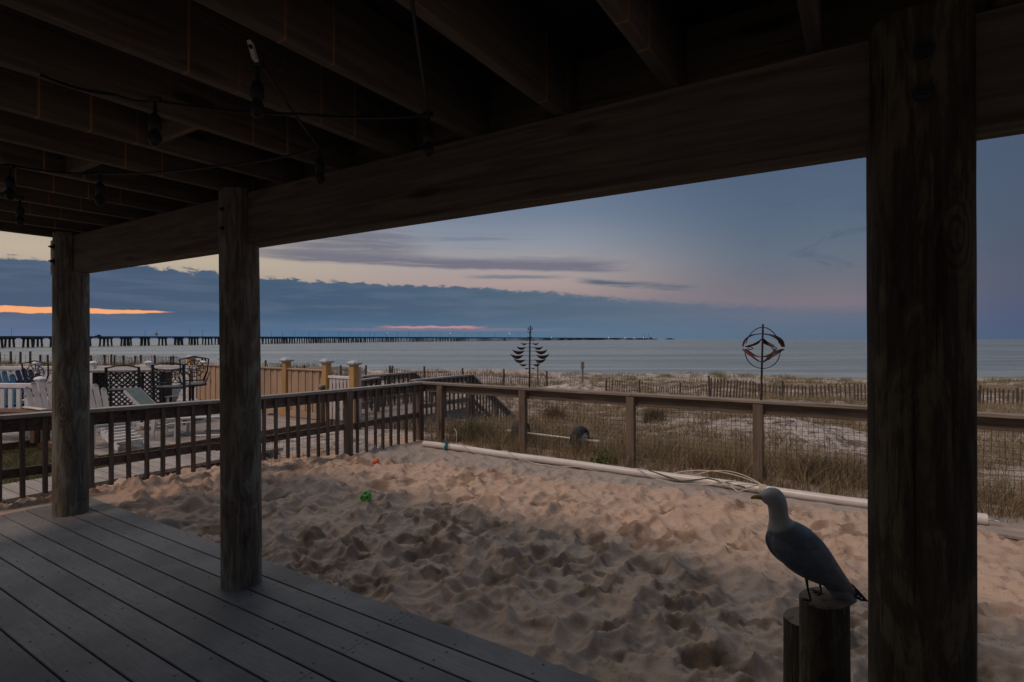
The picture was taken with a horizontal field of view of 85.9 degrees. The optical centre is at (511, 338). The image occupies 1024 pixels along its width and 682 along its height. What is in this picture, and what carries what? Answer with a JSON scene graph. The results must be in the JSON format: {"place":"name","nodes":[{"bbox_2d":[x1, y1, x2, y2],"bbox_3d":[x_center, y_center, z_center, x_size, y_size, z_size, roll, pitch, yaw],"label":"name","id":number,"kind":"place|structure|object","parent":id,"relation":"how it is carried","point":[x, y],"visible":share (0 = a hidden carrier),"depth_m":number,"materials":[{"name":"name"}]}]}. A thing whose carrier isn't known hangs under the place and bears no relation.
{"place":"outdoors","nodes":[
{"label":"outdoors","id":0,"kind":"place"},
{"bbox_2d":[0,444,282,502],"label":"plank path","id":1,"kind":"structure","parent":0,"point":[10,493],"depth_m":6.95,"materials":[{"name":"grey wood"}]},
{"bbox_2d":[0,0,1023,681],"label":"beach house","id":2,"kind":"structure","parent":0,"point":[550,102],"depth_m":2.07,"materials":[{"name":"brown wood"}]},
{"bbox_2d":[0,0,433,225],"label":"string light","id":3,"kind":"object","parent":2,"relation":"hanging from","point":[257,97],"visible":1,"depth_m":2.08,"materials":[{"name":"black plastic"}]},
{"bbox_2d":[0,433,1023,681],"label":"sand","id":4,"kind":"structure","parent":0,"point":[606,577],"depth_m":4.34,"materials":[{"name":"beige sand"}]},
{"bbox_2d":[0,382,421,501],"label":"baluster railing","id":5,"kind":"object","parent":4,"relation":"on","point":[21,423],"visible":0.86,"depth_m":6.40,"materials":[{"name":"wood"}]},
{"bbox_2d":[0,497,601,681],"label":"porch deck","id":6,"kind":"structure","parent":4,"relation":"on","point":[99,591],"depth_m":3.09,"materials":[{"name":"grey wood"}]},
{"bbox_2d":[360,491,371,501],"bbox_3d":[-1.494,1.618,5.627,0.119,0.120,0.107,0,0,32],"label":"toy ball","id":7,"kind":"object","parent":4,"relation":"on","point":[368,496],"visible":0.91,"depth_m":5.60,"materials":[{"name":"green plastic"}]},
{"bbox_2d":[576,447,619,464],"bbox_3d":[1.235,1.581,7.547,0.518,0.229,0.575,0,0,43],"label":"leafy plant","id":8,"kind":"object","parent":4,"relation":"on","point":[604,461],"visible":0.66,"depth_m":7.50,"materials":[{"name":"green plant"}]},
{"bbox_2d":[422,441,1002,525],"bbox_3d":[1.521,1.648,6.812,6.897,0.106,0.118,0,0,33],"label":"pvc pipe","id":9,"kind":"object","parent":4,"relation":"on","point":[983,519],"visible":0.75,"depth_m":6.61,"materials":[{"name":"plastic"}]},
{"bbox_2d":[462,445,735,483],"bbox_3d":[0.803,1.636,7.207,4.003,0.119,0.223,0,0,33],"label":"rope","id":10,"kind":"object","parent":9,"relation":"attached to","point":[601,471],"visible":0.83,"depth_m":7.11,"materials":[{"name":"beige fabric"}]},
{"bbox_2d":[649,470,744,487],"bbox_3d":[2.116,1.633,6.384,1.102,0.082,0.057,0,0,33],"label":"cord","id":11,"kind":"object","parent":9,"relation":"on","point":[694,479],"visible":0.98,"depth_m":6.39,"materials":[{"name":"beige fabric"}]},
{"bbox_2d":[675,470,766,493],"bbox_3d":[2.330,1.607,6.246,1.012,0.199,0.267,0,0,33],"label":"rope","id":12,"kind":"object","parent":9,"relation":"attached to","point":[760,485],"visible":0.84,"depth_m":6.14,"materials":[{"name":"beige fabric"}]},
{"bbox_2d":[783,606,798,681],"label":"piling","id":13,"kind":"object","parent":4,"relation":"on","point":[790,644],"visible":0.4,"depth_m":2.48,"materials":[{"name":"brown wood"}]},
{"bbox_2d":[799,587,850,681],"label":"piling","id":14,"kind":"object","parent":4,"relation":"on","point":[824,638],"visible":0.98,"depth_m":2.21,"materials":[{"name":"brown wood"}]},
{"bbox_2d":[750,487,867,604],"bbox_3d":[1.227,0.860,2.280,0.477,0.486,0.182,0,0,0],"label":"gull","id":15,"kind":"object","parent":14,"relation":"on","point":[799,549],"visible":0.98,"depth_m":2.22,"materials":[{"name":"grey stone"}]},
{"bbox_2d":[695,486,1023,539],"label":"edging board","id":16,"kind":"object","parent":4,"relation":"on","point":[1012,534],"visible":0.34,"depth_m":5.18,"materials":[{"name":"beige wood"}]},
{"bbox_2d":[0,339,1023,378],"bbox_3d":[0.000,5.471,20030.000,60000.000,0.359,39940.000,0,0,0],"label":"water","id":17,"kind":"structure","parent":0,"point":[844,358],"depth_m":198.72,"materials":[{"name":"liquid"}]},
{"bbox_2d":[4,329,641,346],"bbox_3d":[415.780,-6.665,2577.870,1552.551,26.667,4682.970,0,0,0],"label":"trestle bridge","id":18,"kind":"structure","parent":17,"relation":"in","point":[41,340],"depth_m":687.87,"materials":[{"name":"wood"}]},
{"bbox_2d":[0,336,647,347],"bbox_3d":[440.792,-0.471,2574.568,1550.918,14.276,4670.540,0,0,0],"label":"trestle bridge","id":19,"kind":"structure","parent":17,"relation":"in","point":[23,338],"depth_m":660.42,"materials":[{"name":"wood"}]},
{"bbox_2d":[0,361,1023,505],"bbox_3d":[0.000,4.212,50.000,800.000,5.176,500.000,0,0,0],"label":"ground","id":20,"kind":"structure","parent":0,"point":[858,439],"depth_m":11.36,"materials":[{"name":"brown plant"}]},
{"bbox_2d":[0,351,31,363],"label":"sand fence","id":21,"kind":"object","parent":20,"relation":"on","point":[20,357],"visible":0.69,"depth_m":52.98,"materials":[{"name":"wood"}]},
{"bbox_2d":[39,355,51,364],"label":"sand fence","id":22,"kind":"object","parent":20,"relation":"on","point":[46,359],"visible":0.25,"depth_m":51.98,"materials":[{"name":"wood"}]},
{"bbox_2d":[2,444,168,483],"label":"lawn grass","id":23,"kind":"structure","parent":20,"relation":"on","point":[27,455],"depth_m":8.50,"materials":[{"name":"plant"}]},
{"bbox_2d":[90,354,218,365],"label":"sand fence","id":24,"kind":"object","parent":20,"relation":"on","point":[113,358],"visible":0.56,"depth_m":49.34,"materials":[{"name":"wood"}]},
{"bbox_2d":[2,396,325,457],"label":"neighbour deck","id":25,"kind":"structure","parent":20,"relation":"on","point":[10,440],"depth_m":10.16,"materials":[{"name":"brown wood"}]},
{"bbox_2d":[0,371,32,408],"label":"adirondack chair","id":26,"kind":"object","parent":25,"relation":"on","point":[5,377],"visible":0.41,"depth_m":12.29,"materials":[{"name":"blue paint"}]},
{"bbox_2d":[0,376,46,408],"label":"white railing","id":27,"kind":"object","parent":25,"relation":"on","point":[11,386],"visible":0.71,"depth_m":10.43,"materials":[{"name":"paint"}]},
{"bbox_2d":[10,368,39,406],"bbox_3d":[-10.969,1.243,12.646,1.058,1.128,0.710,0,0,25],"label":"adirondack chair","id":28,"kind":"object","parent":25,"relation":"on","point":[19,379],"visible":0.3,"depth_m":12.73,"materials":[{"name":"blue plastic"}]},
{"bbox_2d":[0,408,51,442],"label":"wooden bench","id":29,"kind":"object","parent":25,"relation":"on","point":[34,436],"visible":0.19,"depth_m":9.55,"materials":[{"name":"brown wood"}]},
{"bbox_2d":[21,360,51,390],"bbox_3d":[-10.102,1.123,11.877,0.625,1.355,0.566,0,0,-5],"label":"bar stool","id":30,"kind":"object","parent":25,"relation":"on","point":[32,376],"visible":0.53,"depth_m":11.63,"materials":[{"name":"metal"}]},
{"bbox_2d":[22,380,51,441],"bbox_3d":[-8.415,1.282,10.051,0.984,1.049,0.660,0,0,30],"label":"adirondack chair","id":31,"kind":"object","parent":25,"relation":"on","point":[36,395],"visible":0.52,"depth_m":10.13,"materials":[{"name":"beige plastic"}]},
{"bbox_2d":[0,360,206,402],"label":"white railing","id":32,"kind":"object","parent":25,"relation":"on","point":[93,364],"visible":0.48,"depth_m":14.75,"materials":[{"name":"paint"}]},
{"bbox_2d":[90,384,143,451],"bbox_3d":[-6.837,1.282,9.312,1.540,1.049,0.660,0,0,30],"label":"adirondack chair","id":33,"kind":"object","parent":25,"relation":"on","point":[104,397],"visible":0.43,"depth_m":9.26,"materials":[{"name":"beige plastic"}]},
{"bbox_2d":[104,365,142,429],"bbox_3d":[-7.927,1.158,11.254,0.585,1.284,0.603,0,0,-28],"label":"bar stool","id":34,"kind":"object","parent":25,"relation":"on","point":[140,384],"visible":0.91,"depth_m":11.09,"materials":[{"name":"metal"}]},
{"bbox_2d":[90,368,181,407],"bbox_3d":[-8.796,1.258,12.838,1.940,1.108,0.860,0,0,-12],"label":"outdoor bar","id":35,"kind":"object","parent":25,"relation":"on","point":[98,376],"visible":0.39,"depth_m":12.73,"materials":[{"name":"black"}]},
{"bbox_2d":[134,420,159,429],"bbox_3d":[-7.320,1.575,11.000,0.500,0.450,0.440,0,0,-10],"label":"side table","id":36,"kind":"object","parent":25,"relation":"on","point":[138,424],"visible":0.19,"depth_m":11.00,"materials":[{"name":"white paint"}]},
{"bbox_2d":[151,379,182,402],"bbox_3d":[-8.328,1.399,13.278,0.511,0.812,0.762,0,0,0],"label":"adirondack chair","id":37,"kind":"object","parent":25,"relation":"on","point":[175,394],"visible":0.23,"depth_m":13.42,"materials":[{"name":"white paint"}]},
{"bbox_2d":[151,362,190,424],"bbox_3d":[-7.206,1.139,11.649,0.603,1.322,0.621,0,0,-18],"label":"bar stool","id":38,"kind":"object","parent":25,"relation":"on","point":[184,386],"visible":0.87,"depth_m":11.46,"materials":[{"name":"metal"}]},
{"bbox_2d":[123,387,219,438],"bbox_3d":[-6.168,1.359,10.355,1.814,0.886,0.699,0,0,-12],"label":"sling lounger","id":39,"kind":"object","parent":25,"relation":"on","point":[137,396],"visible":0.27,"depth_m":10.12,"materials":[{"name":"white fabric"}]},
{"bbox_2d":[176,356,209,420],"bbox_3d":[-7.120,1.082,12.280,0.662,1.436,0.600,0,0,-35],"label":"bar stool","id":40,"kind":"object","parent":25,"relation":"on","point":[193,385],"visible":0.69,"depth_m":12.12,"materials":[{"name":"metal"}]},
{"bbox_2d":[185,355,334,425],"bbox_3d":[-6.462,1.315,13.650,5.860,1.770,0.240,0,0,33],"label":"board fence","id":41,"kind":"object","parent":20,"relation":"on","point":[285,378],"visible":0.47,"depth_m":12.86,"materials":[{"name":"beige wood"}]},
{"bbox_2d":[264,360,291,367],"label":"sand fence","id":42,"kind":"object","parent":20,"relation":"on","point":[265,364],"visible":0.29,"depth_m":43.99,"materials":[{"name":"wood"}]},
{"bbox_2d":[296,365,366,375],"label":"sand fence","id":43,"kind":"object","parent":20,"relation":"on","point":[341,369],"visible":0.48,"depth_m":41.13,"materials":[{"name":"wood"}]},
{"bbox_2d":[328,360,361,429],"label":"picket gate","id":44,"kind":"structure","parent":20,"relation":"on","point":[351,380],"depth_m":11.73,"materials":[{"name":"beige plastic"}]},
{"bbox_2d":[359,367,360,419],"bbox_3d":[-3.332,1.250,11.900,0.120,1.300,0.120,0,0,0],"label":"white post","id":45,"kind":"object","parent":20,"relation":"on","point":[359,399],"visible":0.15,"depth_m":11.86,"materials":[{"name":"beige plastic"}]},
{"bbox_2d":[312,372,518,429],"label":"boardwalk","id":46,"kind":"structure","parent":20,"relation":"on","point":[370,380],"depth_m":13.88,"materials":[{"name":"wood"}]},
{"bbox_2d":[389,366,547,386],"bbox_3d":[-3.223,3.047,38.740,11.802,2.209,0.569,0,0,15],"label":"sand fence","id":47,"kind":"object","parent":20,"relation":"on","point":[391,369],"visible":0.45,"depth_m":38.46,"materials":[{"name":"wood"}]},
{"bbox_2d":[446,411,502,444],"bbox_3d":[-0.584,1.559,9.053,1.033,0.722,1.266,0,0,-38],"label":"grass tuft","id":48,"kind":"object","parent":20,"relation":"on","point":[472,432],"visible":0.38,"depth_m":9.10,"materials":[{"name":"brown plant"}]},
{"bbox_2d":[0,358,1023,386],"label":"crest grass","id":49,"kind":"structure","parent":20,"relation":"on","point":[789,377],"depth_m":46.41,"materials":[{"name":"beige plant"}]},
{"bbox_2d":[501,425,568,449],"bbox_3d":[0.397,1.698,9.210,1.432,0.596,1.214,0,0,-33],"label":"grass tuft","id":50,"kind":"object","parent":20,"relation":"on","point":[535,438],"visible":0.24,"depth_m":9.27,"materials":[{"name":"brown plant"}]},
{"bbox_2d":[537,362,538,384],"bbox_3d":[1.873,2.665,40.000,0.120,2.127,0.100,0,0,0],"label":"sign post","id":51,"kind":"object","parent":20,"relation":"on","point":[538,373],"visible":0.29,"depth_m":39.95,"materials":[{"name":"brown wood"}]},
{"bbox_2d":[508,420,599,450],"bbox_3d":[0.654,1.644,9.327,1.830,0.438,0.440,0,0,36],"label":"beach cart","id":52,"kind":"object","parent":20,"relation":"on","point":[582,434],"visible":0.3,"depth_m":8.95,"materials":[{"name":"black metal"}]},
{"bbox_2d":[535,401,574,420],"bbox_3d":[0.997,1.806,13.668,1.210,0.681,1.073,0,0,0],"label":"grass tuft","id":53,"kind":"object","parent":20,"relation":"on","point":[548,412],"visible":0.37,"depth_m":13.58,"materials":[{"name":"brown plant"}]},
{"bbox_2d":[543,444,605,457],"bbox_3d":[0.970,1.715,8.142,1.180,0.442,0.805,0,0,29],"label":"grass tuft","id":54,"kind":"object","parent":20,"relation":"on","point":[581,450],"visible":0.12,"depth_m":8.12,"materials":[{"name":"brown plant"}]},
{"bbox_2d":[581,362,583,382],"bbox_3d":[5.127,2.656,39.980,0.240,2.004,0.140,0,0,0],"label":"sign post","id":55,"kind":"object","parent":20,"relation":"on","point":[582,365],"visible":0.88,"depth_m":39.91,"materials":[{"name":"brown wood"}]},
{"bbox_2d":[640,407,667,422],"bbox_3d":[3.433,1.813,13.426,0.813,0.552,0.938,0,0,0],"label":"grass tuft","id":56,"kind":"object","parent":20,"relation":"on","point":[652,415],"visible":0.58,"depth_m":13.25,"materials":[{"name":"brown plant"}]},
{"bbox_2d":[605,378,706,394],"bbox_3d":[7.761,2.913,29.826,5.585,1.404,0.685,0,0,32],"label":"sand fence","id":57,"kind":"object","parent":20,"relation":"on","point":[639,382],"visible":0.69,"depth_m":30.31,"materials":[{"name":"wood"}]},
{"bbox_2d":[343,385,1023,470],"bbox_3d":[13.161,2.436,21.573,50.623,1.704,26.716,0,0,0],"label":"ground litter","id":58,"kind":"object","parent":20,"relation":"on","point":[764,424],"visible":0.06,"depth_m":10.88,"materials":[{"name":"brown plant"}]},
{"bbox_2d":[680,447,752,478],"bbox_3d":[2.696,1.657,7.050,0.918,0.526,1.198,0,0,-43],"label":"grass tuft","id":59,"kind":"object","parent":20,"relation":"on","point":[703,460],"visible":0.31,"depth_m":7.07,"materials":[{"name":"brown plant"}]},
{"bbox_2d":[415,381,1023,514],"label":"railing","id":60,"kind":"object","parent":20,"relation":"on","point":[758,409],"visible":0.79,"depth_m":7.00,"materials":[{"name":"wood"}]},
{"bbox_2d":[511,326,548,387],"bbox_3d":[0.265,0.272,8.151,0.583,0.937,0.092,0,0,-4],"label":"wind spinner","id":61,"kind":"object","parent":60,"relation":"on","point":[530,347],"visible":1,"depth_m":8.14,"materials":[{"name":"metal"}]},
{"bbox_2d":[742,324,784,399],"bbox_3d":[2.945,0.283,6.452,0.502,0.915,0.232,0,0,0],"label":"wind spinner","id":62,"kind":"object","parent":60,"relation":"on","point":[773,353],"visible":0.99,"depth_m":6.44,"materials":[{"name":"brown metal"}]},
{"bbox_2d":[419,411,1023,522],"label":"dune grass","id":63,"kind":"structure","parent":20,"relation":"on","point":[985,498],"depth_m":7.25,"materials":[{"name":"brown plant"}]},
{"bbox_2d":[774,442,867,488],"bbox_3d":[3.685,1.596,6.446,1.332,0.648,1.112,0,0,25],"label":"grass tuft","id":64,"kind":"object","parent":20,"relation":"on","point":[809,474],"visible":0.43,"depth_m":6.44,"materials":[{"name":"brown plant"}]},
{"bbox_2d":[708,376,1023,404],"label":"sand fence","id":65,"kind":"object","parent":20,"relation":"on","point":[782,391],"visible":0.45,"depth_m":22.01,"materials":[{"name":"wood"}]},
{"bbox_2d":[0,134,1023,338],"label":"sky","id":66,"kind":"structure","parent":0,"point":[784,251],"materials":[{"name":"blue"}]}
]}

